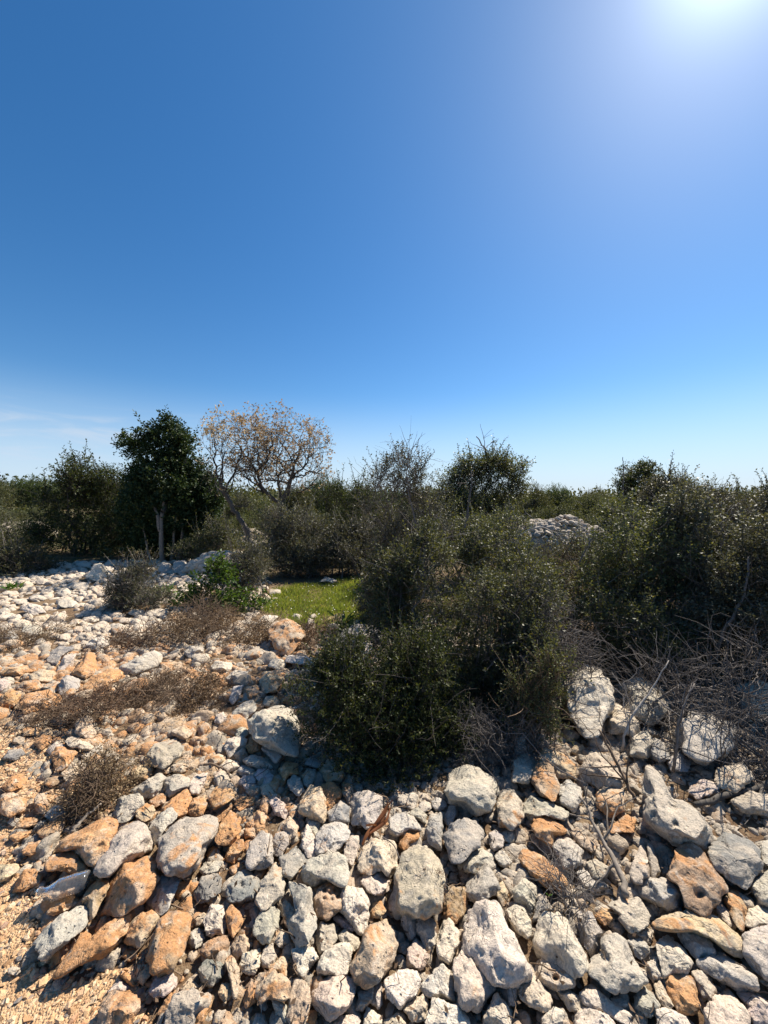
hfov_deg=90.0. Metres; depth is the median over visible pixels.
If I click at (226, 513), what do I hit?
scrub bush
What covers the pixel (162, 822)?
stone
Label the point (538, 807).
stone
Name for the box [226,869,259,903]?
stone
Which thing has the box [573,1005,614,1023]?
stone
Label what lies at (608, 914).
stone
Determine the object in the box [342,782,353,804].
stone
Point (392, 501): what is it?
scrub bush
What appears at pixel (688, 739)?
boulder
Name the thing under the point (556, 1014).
stone
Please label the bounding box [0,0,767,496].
sky
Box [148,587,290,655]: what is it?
dead brush
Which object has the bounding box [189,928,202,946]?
stone
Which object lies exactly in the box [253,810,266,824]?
stone
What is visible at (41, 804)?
stone
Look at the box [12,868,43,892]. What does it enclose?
stone
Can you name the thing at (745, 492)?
scrub bush
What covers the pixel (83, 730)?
stone
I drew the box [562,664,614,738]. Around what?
boulder
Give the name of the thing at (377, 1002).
stone
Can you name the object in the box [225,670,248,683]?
stone
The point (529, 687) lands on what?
evergreen shrub
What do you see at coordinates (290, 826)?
stone
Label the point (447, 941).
stone
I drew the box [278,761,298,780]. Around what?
stone
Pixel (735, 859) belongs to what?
boulder
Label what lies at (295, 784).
stone
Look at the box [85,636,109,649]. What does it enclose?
stone
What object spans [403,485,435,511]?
scrub bush
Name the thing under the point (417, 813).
stone
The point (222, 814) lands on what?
stone
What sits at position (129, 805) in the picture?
stone
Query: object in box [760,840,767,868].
stone
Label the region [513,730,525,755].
stone
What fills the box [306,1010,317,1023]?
stone
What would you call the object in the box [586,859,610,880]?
stone
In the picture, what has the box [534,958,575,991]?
stone
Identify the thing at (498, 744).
dead twigs
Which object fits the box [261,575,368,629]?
grass
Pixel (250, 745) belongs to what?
stone
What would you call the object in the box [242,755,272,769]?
stone
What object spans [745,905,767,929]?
stone
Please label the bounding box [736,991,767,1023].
stone
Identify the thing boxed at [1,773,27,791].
stone
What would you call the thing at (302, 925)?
boulder
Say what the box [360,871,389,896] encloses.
stone
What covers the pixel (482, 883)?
stone
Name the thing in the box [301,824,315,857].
stone
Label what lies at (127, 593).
evergreen shrub
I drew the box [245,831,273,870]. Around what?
stone
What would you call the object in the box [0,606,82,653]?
dead brush
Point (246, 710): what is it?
stone
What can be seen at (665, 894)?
boulder
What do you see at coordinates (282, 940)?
stone
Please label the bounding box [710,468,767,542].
evergreen shrub
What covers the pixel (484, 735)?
stone
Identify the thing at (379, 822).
dry leaves
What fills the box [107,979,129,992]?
stone
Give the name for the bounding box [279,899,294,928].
stone
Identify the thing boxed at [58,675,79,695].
stone
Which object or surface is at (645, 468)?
round tree
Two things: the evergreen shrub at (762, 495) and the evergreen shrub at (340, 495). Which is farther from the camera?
the evergreen shrub at (340, 495)
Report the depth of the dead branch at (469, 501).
5.18 m
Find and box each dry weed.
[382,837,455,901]
[513,831,620,947]
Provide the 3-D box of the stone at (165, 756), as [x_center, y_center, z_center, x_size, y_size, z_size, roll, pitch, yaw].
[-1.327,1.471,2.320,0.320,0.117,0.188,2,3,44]
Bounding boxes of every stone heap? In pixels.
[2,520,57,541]
[182,550,241,577]
[229,528,267,547]
[495,514,603,558]
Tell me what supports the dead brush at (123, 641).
on the rubble
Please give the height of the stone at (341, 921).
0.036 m
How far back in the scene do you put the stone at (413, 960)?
1.29 m
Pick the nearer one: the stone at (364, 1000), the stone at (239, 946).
the stone at (364, 1000)
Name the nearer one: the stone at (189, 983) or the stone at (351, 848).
the stone at (189, 983)
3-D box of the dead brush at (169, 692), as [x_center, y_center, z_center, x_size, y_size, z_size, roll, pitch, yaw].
[-1.678,1.369,3.071,1.293,0.540,1.038,0,2,0]
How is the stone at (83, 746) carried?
on the rubble
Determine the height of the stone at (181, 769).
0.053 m
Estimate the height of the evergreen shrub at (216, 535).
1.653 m
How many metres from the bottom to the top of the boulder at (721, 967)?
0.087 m
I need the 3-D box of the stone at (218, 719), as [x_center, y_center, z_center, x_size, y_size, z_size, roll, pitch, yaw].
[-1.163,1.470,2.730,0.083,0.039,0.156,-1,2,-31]
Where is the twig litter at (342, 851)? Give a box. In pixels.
[0,615,767,1023]
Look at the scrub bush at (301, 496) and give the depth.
16.24 m
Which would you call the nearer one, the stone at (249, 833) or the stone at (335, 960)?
the stone at (335, 960)
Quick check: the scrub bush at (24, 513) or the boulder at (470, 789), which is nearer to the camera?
the boulder at (470, 789)
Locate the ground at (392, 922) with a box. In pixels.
[0,506,767,1023]
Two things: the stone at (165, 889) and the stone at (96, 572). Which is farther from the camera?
the stone at (96, 572)
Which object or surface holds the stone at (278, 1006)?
on the ground at (392, 922)
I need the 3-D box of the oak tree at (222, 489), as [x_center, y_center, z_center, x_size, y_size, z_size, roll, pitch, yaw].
[-3.533,-0.781,9.158,1.757,3.680,1.792,0,2,0]
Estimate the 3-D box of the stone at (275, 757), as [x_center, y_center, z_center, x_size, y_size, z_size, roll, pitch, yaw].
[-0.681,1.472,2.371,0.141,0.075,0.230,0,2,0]
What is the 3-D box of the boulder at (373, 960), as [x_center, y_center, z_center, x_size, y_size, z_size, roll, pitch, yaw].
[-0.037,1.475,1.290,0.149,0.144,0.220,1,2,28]
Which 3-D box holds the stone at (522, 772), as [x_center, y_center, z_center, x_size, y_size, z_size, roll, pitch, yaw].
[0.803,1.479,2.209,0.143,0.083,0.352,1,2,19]
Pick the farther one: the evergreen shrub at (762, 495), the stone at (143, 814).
the evergreen shrub at (762, 495)
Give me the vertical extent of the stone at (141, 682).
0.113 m
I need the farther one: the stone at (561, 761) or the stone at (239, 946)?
the stone at (561, 761)
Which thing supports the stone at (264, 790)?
on the ground at (392, 922)
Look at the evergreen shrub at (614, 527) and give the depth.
7.42 m
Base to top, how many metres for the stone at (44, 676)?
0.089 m
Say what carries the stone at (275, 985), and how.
on the ground at (392, 922)
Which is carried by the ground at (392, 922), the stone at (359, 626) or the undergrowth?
the undergrowth
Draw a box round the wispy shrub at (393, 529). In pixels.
[346,427,470,638]
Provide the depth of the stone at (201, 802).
1.92 m
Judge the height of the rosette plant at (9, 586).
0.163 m
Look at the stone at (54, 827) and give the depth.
1.81 m
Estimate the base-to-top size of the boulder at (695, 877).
0.139 m
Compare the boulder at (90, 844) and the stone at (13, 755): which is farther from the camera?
the stone at (13, 755)
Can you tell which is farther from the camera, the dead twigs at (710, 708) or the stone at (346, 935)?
the dead twigs at (710, 708)
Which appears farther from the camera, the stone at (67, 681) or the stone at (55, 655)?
the stone at (55, 655)
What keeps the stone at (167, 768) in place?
on the ground at (392, 922)
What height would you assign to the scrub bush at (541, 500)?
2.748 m
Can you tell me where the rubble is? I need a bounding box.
[0,558,767,1023]
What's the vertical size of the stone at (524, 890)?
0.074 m
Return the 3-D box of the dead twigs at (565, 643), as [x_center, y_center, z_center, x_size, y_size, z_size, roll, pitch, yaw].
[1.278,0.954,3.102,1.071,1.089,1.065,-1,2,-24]
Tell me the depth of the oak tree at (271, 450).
9.36 m
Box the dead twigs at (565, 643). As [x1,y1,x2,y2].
[485,564,622,737]
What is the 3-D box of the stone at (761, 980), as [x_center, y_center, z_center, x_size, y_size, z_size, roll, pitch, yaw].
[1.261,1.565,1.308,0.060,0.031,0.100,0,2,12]
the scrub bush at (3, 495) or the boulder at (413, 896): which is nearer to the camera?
the boulder at (413, 896)
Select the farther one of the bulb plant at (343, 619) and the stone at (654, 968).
the bulb plant at (343, 619)
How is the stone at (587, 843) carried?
on the ground at (392, 922)
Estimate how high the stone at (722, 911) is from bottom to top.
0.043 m
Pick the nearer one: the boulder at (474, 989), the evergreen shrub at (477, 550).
the boulder at (474, 989)
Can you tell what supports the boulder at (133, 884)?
on the ground at (392, 922)
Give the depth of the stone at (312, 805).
1.88 m
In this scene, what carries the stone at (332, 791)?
on the rubble
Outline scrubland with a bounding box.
[0,468,759,519]
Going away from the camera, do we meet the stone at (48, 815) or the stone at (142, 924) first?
the stone at (142, 924)
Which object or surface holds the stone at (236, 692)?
on the ground at (392, 922)
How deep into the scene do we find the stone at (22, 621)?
4.79 m
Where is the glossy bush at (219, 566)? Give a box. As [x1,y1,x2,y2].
[160,549,275,612]
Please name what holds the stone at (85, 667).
on the ground at (392, 922)
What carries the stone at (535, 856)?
on the rubble
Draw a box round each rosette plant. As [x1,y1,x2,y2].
[0,581,25,589]
[146,580,178,590]
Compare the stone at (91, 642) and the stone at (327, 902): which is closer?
the stone at (327, 902)
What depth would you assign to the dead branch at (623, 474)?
11.55 m
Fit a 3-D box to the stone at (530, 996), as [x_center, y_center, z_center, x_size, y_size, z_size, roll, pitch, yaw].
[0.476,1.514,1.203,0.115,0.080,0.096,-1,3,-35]
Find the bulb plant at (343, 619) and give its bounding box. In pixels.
[327,610,355,632]
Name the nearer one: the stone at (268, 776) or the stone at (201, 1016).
the stone at (201, 1016)
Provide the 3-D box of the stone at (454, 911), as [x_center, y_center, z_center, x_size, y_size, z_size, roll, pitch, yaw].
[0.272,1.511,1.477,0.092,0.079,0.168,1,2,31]
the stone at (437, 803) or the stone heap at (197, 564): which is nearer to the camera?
the stone at (437, 803)
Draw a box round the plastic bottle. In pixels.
[35,870,90,901]
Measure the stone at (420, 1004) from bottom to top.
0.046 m
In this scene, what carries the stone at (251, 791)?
on the ground at (392, 922)
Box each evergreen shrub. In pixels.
[0,498,62,550]
[0,525,67,577]
[13,438,140,559]
[90,539,176,615]
[162,502,247,562]
[219,523,281,595]
[247,485,343,579]
[309,457,401,540]
[317,503,382,577]
[340,542,439,624]
[345,501,479,673]
[365,476,477,589]
[429,502,580,651]
[429,531,605,754]
[430,490,547,609]
[467,635,609,749]
[539,564,750,692]
[560,482,735,664]
[587,487,650,565]
[605,464,767,672]
[625,449,763,553]
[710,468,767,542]
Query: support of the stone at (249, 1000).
on the ground at (392, 922)
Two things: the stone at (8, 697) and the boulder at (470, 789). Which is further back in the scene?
the stone at (8, 697)
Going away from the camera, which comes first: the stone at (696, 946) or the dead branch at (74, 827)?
the stone at (696, 946)
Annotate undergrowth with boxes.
[0,496,760,601]
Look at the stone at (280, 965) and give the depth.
1.25 m
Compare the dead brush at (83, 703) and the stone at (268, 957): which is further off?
the dead brush at (83, 703)
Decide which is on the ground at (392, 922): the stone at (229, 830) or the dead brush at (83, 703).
the stone at (229, 830)
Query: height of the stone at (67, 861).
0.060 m
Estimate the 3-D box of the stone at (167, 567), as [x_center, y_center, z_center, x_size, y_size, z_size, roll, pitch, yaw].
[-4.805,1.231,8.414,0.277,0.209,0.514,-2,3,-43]
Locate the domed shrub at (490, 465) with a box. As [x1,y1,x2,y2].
[430,435,537,570]
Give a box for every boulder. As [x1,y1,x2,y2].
[32,905,88,962]
[52,913,132,978]
[55,816,118,866]
[93,821,153,878]
[97,989,140,1023]
[101,856,160,917]
[145,910,192,976]
[156,814,218,877]
[164,987,211,1023]
[247,705,300,757]
[288,881,316,947]
[300,851,349,887]
[311,974,355,1022]
[349,919,398,989]
[357,838,397,878]
[388,844,445,919]
[425,997,469,1023]
[442,817,484,863]
[443,764,499,816]
[452,949,495,1013]
[461,899,532,988]
[532,910,589,978]
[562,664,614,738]
[586,932,648,994]
[620,677,669,725]
[634,877,682,912]
[642,765,714,851]
[651,909,742,957]
[666,841,728,916]
[674,711,738,765]
[696,951,759,993]
[703,994,750,1023]
[707,832,763,889]
[736,680,767,721]
[741,924,767,981]
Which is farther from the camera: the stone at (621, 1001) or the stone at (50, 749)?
the stone at (50, 749)
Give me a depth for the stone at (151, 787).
2.05 m
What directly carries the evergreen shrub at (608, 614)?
on the ground at (392, 922)
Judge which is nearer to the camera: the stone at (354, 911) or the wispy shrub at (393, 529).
the stone at (354, 911)
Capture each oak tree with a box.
[193,401,272,547]
[216,399,342,555]
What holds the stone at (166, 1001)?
on the ground at (392, 922)
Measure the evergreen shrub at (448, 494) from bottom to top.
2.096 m
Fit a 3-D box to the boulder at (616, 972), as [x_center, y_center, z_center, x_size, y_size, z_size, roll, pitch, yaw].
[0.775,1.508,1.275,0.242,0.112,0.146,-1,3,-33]
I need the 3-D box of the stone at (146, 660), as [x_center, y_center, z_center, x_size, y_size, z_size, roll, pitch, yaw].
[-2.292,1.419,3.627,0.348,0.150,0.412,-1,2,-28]
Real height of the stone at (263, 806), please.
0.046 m
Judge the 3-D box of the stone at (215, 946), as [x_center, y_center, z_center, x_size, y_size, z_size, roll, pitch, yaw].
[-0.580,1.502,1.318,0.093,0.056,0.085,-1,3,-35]
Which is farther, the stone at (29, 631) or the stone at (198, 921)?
the stone at (29, 631)
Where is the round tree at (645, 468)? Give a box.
[609,458,667,526]
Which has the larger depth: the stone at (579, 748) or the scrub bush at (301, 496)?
the scrub bush at (301, 496)
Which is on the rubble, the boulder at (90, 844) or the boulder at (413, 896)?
the boulder at (413, 896)
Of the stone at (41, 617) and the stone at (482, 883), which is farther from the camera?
the stone at (41, 617)
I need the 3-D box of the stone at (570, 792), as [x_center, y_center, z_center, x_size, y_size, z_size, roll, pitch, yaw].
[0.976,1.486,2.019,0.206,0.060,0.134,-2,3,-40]
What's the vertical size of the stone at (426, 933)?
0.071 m
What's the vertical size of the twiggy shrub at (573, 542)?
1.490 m
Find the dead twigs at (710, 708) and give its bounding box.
[585,600,767,824]
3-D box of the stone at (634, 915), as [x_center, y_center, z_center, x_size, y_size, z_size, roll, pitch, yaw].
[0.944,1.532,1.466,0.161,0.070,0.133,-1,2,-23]
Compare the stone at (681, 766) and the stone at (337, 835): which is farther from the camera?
the stone at (681, 766)
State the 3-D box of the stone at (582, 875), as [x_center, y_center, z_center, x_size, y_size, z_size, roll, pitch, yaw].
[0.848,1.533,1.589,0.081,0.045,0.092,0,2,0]
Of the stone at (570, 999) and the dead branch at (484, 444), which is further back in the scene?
the dead branch at (484, 444)
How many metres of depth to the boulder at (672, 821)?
1.74 m
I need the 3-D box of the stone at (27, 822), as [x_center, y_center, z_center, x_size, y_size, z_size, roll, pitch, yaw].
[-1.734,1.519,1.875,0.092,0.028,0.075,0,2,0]
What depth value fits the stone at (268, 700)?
2.96 m
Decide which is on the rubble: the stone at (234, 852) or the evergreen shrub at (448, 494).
the stone at (234, 852)
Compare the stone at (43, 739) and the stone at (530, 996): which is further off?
the stone at (43, 739)
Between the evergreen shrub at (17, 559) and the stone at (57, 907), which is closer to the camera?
the stone at (57, 907)
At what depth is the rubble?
2.23 m
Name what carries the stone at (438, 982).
on the ground at (392, 922)
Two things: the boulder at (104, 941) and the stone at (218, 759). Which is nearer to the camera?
the boulder at (104, 941)
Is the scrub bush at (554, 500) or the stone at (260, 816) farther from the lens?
the scrub bush at (554, 500)
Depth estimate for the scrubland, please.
27.33 m
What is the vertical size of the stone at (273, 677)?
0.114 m
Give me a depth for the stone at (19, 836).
1.79 m
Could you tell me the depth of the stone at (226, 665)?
3.51 m
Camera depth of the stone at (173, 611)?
5.01 m
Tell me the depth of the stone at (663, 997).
1.23 m
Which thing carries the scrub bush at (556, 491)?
on the ground at (392, 922)
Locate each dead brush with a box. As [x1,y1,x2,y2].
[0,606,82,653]
[1,665,149,742]
[37,734,159,834]
[67,607,175,655]
[96,649,241,726]
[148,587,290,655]
[277,604,345,653]
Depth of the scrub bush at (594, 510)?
16.32 m
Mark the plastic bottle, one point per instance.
(67, 886)
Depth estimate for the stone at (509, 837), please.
1.78 m
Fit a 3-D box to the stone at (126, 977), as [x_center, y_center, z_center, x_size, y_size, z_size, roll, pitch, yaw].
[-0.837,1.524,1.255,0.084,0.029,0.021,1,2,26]
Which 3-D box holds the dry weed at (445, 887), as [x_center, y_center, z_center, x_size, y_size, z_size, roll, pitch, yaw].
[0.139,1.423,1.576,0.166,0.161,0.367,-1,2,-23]
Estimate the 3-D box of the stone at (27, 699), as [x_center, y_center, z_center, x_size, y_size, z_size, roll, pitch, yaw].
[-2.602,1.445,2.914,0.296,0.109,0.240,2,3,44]
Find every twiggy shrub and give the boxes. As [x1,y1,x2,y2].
[516,516,641,631]
[683,497,767,682]
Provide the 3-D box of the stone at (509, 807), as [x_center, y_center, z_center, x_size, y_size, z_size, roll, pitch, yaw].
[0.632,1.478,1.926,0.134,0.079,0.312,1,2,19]
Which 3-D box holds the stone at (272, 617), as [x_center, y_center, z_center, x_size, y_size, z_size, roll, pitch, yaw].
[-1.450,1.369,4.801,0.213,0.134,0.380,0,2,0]
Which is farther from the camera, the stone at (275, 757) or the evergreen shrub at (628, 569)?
the evergreen shrub at (628, 569)
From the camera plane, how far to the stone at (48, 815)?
1.92 m
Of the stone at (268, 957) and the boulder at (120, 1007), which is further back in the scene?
the stone at (268, 957)
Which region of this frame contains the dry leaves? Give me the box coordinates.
[362,800,392,845]
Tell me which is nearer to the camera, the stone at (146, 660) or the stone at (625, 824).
the stone at (625, 824)
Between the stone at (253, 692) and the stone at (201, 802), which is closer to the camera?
the stone at (201, 802)
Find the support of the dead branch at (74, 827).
attached to the dead brush at (89, 795)
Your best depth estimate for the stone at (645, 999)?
1.20 m
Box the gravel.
[0,710,159,1023]
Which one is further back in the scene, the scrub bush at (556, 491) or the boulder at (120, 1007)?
the scrub bush at (556, 491)
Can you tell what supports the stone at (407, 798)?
on the ground at (392, 922)
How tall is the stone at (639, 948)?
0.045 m
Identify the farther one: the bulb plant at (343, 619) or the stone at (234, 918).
the bulb plant at (343, 619)
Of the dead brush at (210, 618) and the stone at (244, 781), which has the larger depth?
the dead brush at (210, 618)
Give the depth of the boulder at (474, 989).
1.19 m
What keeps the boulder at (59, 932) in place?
on the rubble
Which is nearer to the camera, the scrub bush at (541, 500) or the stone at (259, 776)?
the stone at (259, 776)
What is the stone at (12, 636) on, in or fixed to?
on the ground at (392, 922)
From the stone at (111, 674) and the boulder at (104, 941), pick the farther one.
the stone at (111, 674)
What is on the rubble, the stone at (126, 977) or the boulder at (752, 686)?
the boulder at (752, 686)
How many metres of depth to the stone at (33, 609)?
5.33 m
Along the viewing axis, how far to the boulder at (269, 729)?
2.38 m
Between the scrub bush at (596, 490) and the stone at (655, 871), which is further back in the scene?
the scrub bush at (596, 490)
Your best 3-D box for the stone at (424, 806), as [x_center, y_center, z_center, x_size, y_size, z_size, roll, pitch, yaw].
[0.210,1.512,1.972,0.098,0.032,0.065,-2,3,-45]
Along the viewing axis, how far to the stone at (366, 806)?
1.87 m
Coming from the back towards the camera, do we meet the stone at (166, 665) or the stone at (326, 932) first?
the stone at (166, 665)
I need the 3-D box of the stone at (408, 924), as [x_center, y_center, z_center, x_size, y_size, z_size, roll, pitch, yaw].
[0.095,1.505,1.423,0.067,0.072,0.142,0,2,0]
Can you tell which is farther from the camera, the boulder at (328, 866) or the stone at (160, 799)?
the stone at (160, 799)
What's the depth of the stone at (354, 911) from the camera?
1.41 m
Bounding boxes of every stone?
[0,678,10,691]
[0,689,21,708]
[0,792,26,817]
[0,863,19,882]
[1,665,35,675]
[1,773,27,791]
[3,748,25,760]
[4,630,18,639]
[8,831,31,841]
[12,679,41,692]
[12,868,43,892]
[15,619,31,627]
[18,817,37,828]
[19,689,61,714]
[21,625,43,636]
[21,839,52,856]
[22,603,45,615]
[22,727,38,735]
[28,669,57,682]
[33,615,49,621]
[33,735,52,749]
[34,793,49,814]
[36,815,66,838]
[43,681,59,692]
[44,775,64,786]
[44,851,89,873]
[45,805,65,821]
[46,646,73,665]
[46,741,65,754]
[46,895,78,915]
[50,747,77,771]
[57,599,77,607]
[57,653,76,670]
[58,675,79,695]
[61,766,78,782]
[65,736,93,751]
[71,652,96,678]
[74,716,96,738]
[78,669,124,692]
[82,878,109,920]
[85,563,111,581]
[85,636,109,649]
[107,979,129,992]
[113,793,144,822]
[119,650,162,674]
[119,677,147,696]
[119,970,134,986]
[122,948,138,961]
[124,910,159,947]
[130,773,165,798]
[131,764,153,779]
[135,804,154,821]
[136,964,150,985]
[145,739,183,768]
[146,874,179,915]
[148,972,177,997]
[149,793,167,807]
[149,807,177,845]
[156,763,171,773]
[157,993,172,1014]
[158,562,172,573]
[160,662,172,672]
[161,788,191,817]
[163,774,190,797]
[166,609,186,620]
[170,763,188,773]
[171,725,192,739]
[173,560,186,573]
[179,978,199,990]
[185,646,203,657]
[187,795,208,816]
[189,772,207,795]
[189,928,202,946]
[189,928,204,948]
[192,912,205,926]
[193,872,221,903]
[195,995,212,1023]
[198,959,223,987]
[199,860,222,874]
[200,935,229,959]
[203,904,226,937]
[206,846,219,857]
[208,786,234,809]
[209,754,224,764]
[211,660,232,672]
[214,712,226,724]
[214,768,227,778]
[215,804,231,821]
[215,810,241,845]
[218,982,231,1003]
[219,759,239,771]
[224,736,247,757]
[224,955,239,999]
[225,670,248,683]
[225,839,245,864]
[225,904,243,937]
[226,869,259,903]
[229,685,243,704]
[231,700,256,719]
[231,934,249,960]
[234,796,254,810]
[235,727,248,737]
[236,765,255,775]
[238,775,256,789]
[238,948,260,974]
[242,685,258,699]
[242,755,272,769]
[243,827,255,838]
[243,979,257,1008]
[245,736,261,753]
[245,785,259,796]
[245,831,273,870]
[252,906,279,944]
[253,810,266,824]
[254,862,285,910]
[254,968,291,1004]
[255,768,270,780]
[258,615,277,627]
[259,669,284,693]
[259,795,268,814]
[260,783,273,796]
[260,943,276,968]
[261,746,282,763]
[262,768,273,783]
[263,696,279,707]
[267,658,285,669]
[268,618,304,655]
[268,956,287,976]
[269,775,279,791]
[269,797,287,819]
[272,831,288,856]
[272,1000,287,1022]
[274,929,289,947]
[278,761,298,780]
[279,846,308,880]
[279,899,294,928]
[282,816,298,841]
[285,655,314,665]
[286,977,310,1023]
[287,774,304,796]
[291,945,318,979]
[298,784,326,823]
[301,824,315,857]
[302,768,316,787]
[304,757,321,768]
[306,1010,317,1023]
[307,820,320,836]
[313,881,342,921]
[315,821,350,855]
[315,921,337,955]
[316,942,352,975]
[319,759,344,782]
[321,781,341,810]
[326,800,349,822]
[333,914,353,931]
[333,1014,360,1023]
[336,624,384,645]
[338,929,360,953]
[340,885,369,935]
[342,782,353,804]
[344,835,359,866]
[349,790,382,829]
[355,987,374,1011]
[357,641,371,653]
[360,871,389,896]
[363,1007,381,1023]
[370,899,385,918]
[370,983,382,1009]
[383,968,420,1010]
[384,1012,405,1023]
[388,812,421,836]
[396,792,418,808]
[398,830,419,850]
[401,915,415,940]
[403,993,429,1022]
[406,807,426,823]
[406,939,429,970]
[416,918,436,951]
[418,801,431,811]
[420,962,455,1001]
[426,812,442,850]
[431,797,446,810]
[436,917,459,964]
[443,885,467,924]
[444,805,455,825]
[458,847,495,873]
[465,863,500,902]
[473,726,495,743]
[482,992,511,1023]
[488,830,504,851]
[494,848,511,867]
[496,788,523,830]
[496,881,508,905]
[499,987,517,1006]
[502,830,514,843]
[505,903,531,938]
[511,753,534,783]
[512,877,537,910]
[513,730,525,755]
[518,849,567,891]
[518,973,552,1012]
[523,795,568,822]
[531,759,560,801]
[531,816,566,847]
[532,896,553,922]
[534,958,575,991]
[539,747,576,778]
[541,1006,564,1023]
[552,836,583,869]
[557,990,582,1011]
[559,779,582,812]
[570,744,584,755]
[570,827,595,851]
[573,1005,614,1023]
[576,911,602,956]
[577,870,596,891]
[578,752,624,788]
[579,984,631,1023]
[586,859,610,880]
[595,786,626,817]
[595,907,614,925]
[607,703,640,735]
[608,897,650,933]
[609,814,636,833]
[610,997,627,1007]
[627,937,649,959]
[629,731,653,758]
[629,845,650,884]
[633,986,660,1018]
[635,927,653,944]
[647,843,660,877]
[647,958,662,981]
[649,738,670,762]
[654,981,673,1008]
[655,935,693,979]
[655,1007,689,1023]
[665,973,700,1015]
[667,752,691,771]
[677,932,715,959]
[688,778,721,799]
[690,969,716,1001]
[714,762,753,792]
[715,902,736,930]
[723,890,746,931]
[730,791,767,815]
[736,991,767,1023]
[741,957,767,986]
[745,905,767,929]
[750,870,767,906]
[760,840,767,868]
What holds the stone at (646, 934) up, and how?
on the ground at (392, 922)
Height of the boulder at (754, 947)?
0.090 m
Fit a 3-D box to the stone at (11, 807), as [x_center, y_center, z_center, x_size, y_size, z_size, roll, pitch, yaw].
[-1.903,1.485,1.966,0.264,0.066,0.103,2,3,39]
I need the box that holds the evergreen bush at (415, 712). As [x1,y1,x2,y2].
[262,599,496,794]
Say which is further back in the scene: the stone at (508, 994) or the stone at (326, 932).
the stone at (326, 932)
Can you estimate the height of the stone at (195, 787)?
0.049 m
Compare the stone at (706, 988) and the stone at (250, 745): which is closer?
the stone at (706, 988)
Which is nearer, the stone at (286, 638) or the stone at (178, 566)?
the stone at (286, 638)
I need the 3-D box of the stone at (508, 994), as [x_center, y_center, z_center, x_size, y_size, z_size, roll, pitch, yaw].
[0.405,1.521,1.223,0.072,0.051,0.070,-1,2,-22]
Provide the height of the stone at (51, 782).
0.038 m
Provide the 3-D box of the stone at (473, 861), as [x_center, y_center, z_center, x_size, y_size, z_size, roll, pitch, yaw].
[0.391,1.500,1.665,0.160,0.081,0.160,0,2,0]
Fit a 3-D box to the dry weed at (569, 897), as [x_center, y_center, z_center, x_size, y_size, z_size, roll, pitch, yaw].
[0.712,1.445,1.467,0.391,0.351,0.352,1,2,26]
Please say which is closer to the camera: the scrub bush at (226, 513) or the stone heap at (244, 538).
the stone heap at (244, 538)
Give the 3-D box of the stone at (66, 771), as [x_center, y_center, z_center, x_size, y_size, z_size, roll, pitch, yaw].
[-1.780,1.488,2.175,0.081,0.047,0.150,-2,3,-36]
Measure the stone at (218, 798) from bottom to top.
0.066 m
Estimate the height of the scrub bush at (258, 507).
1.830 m
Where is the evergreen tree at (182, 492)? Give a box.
[109,404,228,561]
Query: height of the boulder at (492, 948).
0.148 m
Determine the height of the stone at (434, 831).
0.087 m
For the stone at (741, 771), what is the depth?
2.07 m
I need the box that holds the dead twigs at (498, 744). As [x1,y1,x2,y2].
[436,692,636,800]
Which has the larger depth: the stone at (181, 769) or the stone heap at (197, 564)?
the stone heap at (197, 564)
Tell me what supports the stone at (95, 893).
on the ground at (392, 922)
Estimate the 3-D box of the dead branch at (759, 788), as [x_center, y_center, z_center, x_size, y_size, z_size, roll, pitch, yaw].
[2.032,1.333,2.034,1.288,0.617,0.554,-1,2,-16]
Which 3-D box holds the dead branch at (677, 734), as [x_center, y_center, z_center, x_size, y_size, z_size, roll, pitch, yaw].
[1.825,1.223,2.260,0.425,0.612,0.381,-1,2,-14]
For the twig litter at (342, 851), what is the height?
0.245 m
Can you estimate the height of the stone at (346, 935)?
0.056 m
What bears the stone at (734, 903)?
on the ground at (392, 922)
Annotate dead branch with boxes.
[70,803,101,833]
[203,757,237,778]
[380,447,479,571]
[458,470,474,532]
[471,424,506,463]
[508,509,580,541]
[569,496,599,562]
[569,761,637,898]
[612,457,639,495]
[637,661,751,771]
[692,759,767,823]
[713,556,767,666]
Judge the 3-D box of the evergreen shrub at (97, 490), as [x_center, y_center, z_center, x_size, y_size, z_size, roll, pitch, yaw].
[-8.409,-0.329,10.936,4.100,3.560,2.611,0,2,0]
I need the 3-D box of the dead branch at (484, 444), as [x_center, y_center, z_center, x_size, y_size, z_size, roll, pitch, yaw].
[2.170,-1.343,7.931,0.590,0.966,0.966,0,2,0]
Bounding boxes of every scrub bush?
[0,475,22,511]
[0,507,21,522]
[4,508,72,524]
[5,474,61,509]
[218,489,260,528]
[220,494,237,520]
[224,512,267,534]
[230,495,276,532]
[275,483,317,516]
[296,510,332,544]
[302,472,344,512]
[313,500,368,534]
[316,483,357,513]
[365,485,409,511]
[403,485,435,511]
[513,482,552,521]
[519,492,558,512]
[525,501,604,527]
[541,482,573,514]
[553,490,607,518]
[583,484,610,503]
[590,501,631,531]
[724,486,756,503]
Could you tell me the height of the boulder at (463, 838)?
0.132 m
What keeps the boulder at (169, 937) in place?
on the ground at (392, 922)
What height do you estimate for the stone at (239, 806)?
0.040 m
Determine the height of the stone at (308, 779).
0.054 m
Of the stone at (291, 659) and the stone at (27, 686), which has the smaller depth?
the stone at (27, 686)
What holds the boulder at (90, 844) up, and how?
on the ground at (392, 922)
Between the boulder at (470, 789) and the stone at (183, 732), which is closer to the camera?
the boulder at (470, 789)
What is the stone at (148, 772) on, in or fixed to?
on the ground at (392, 922)

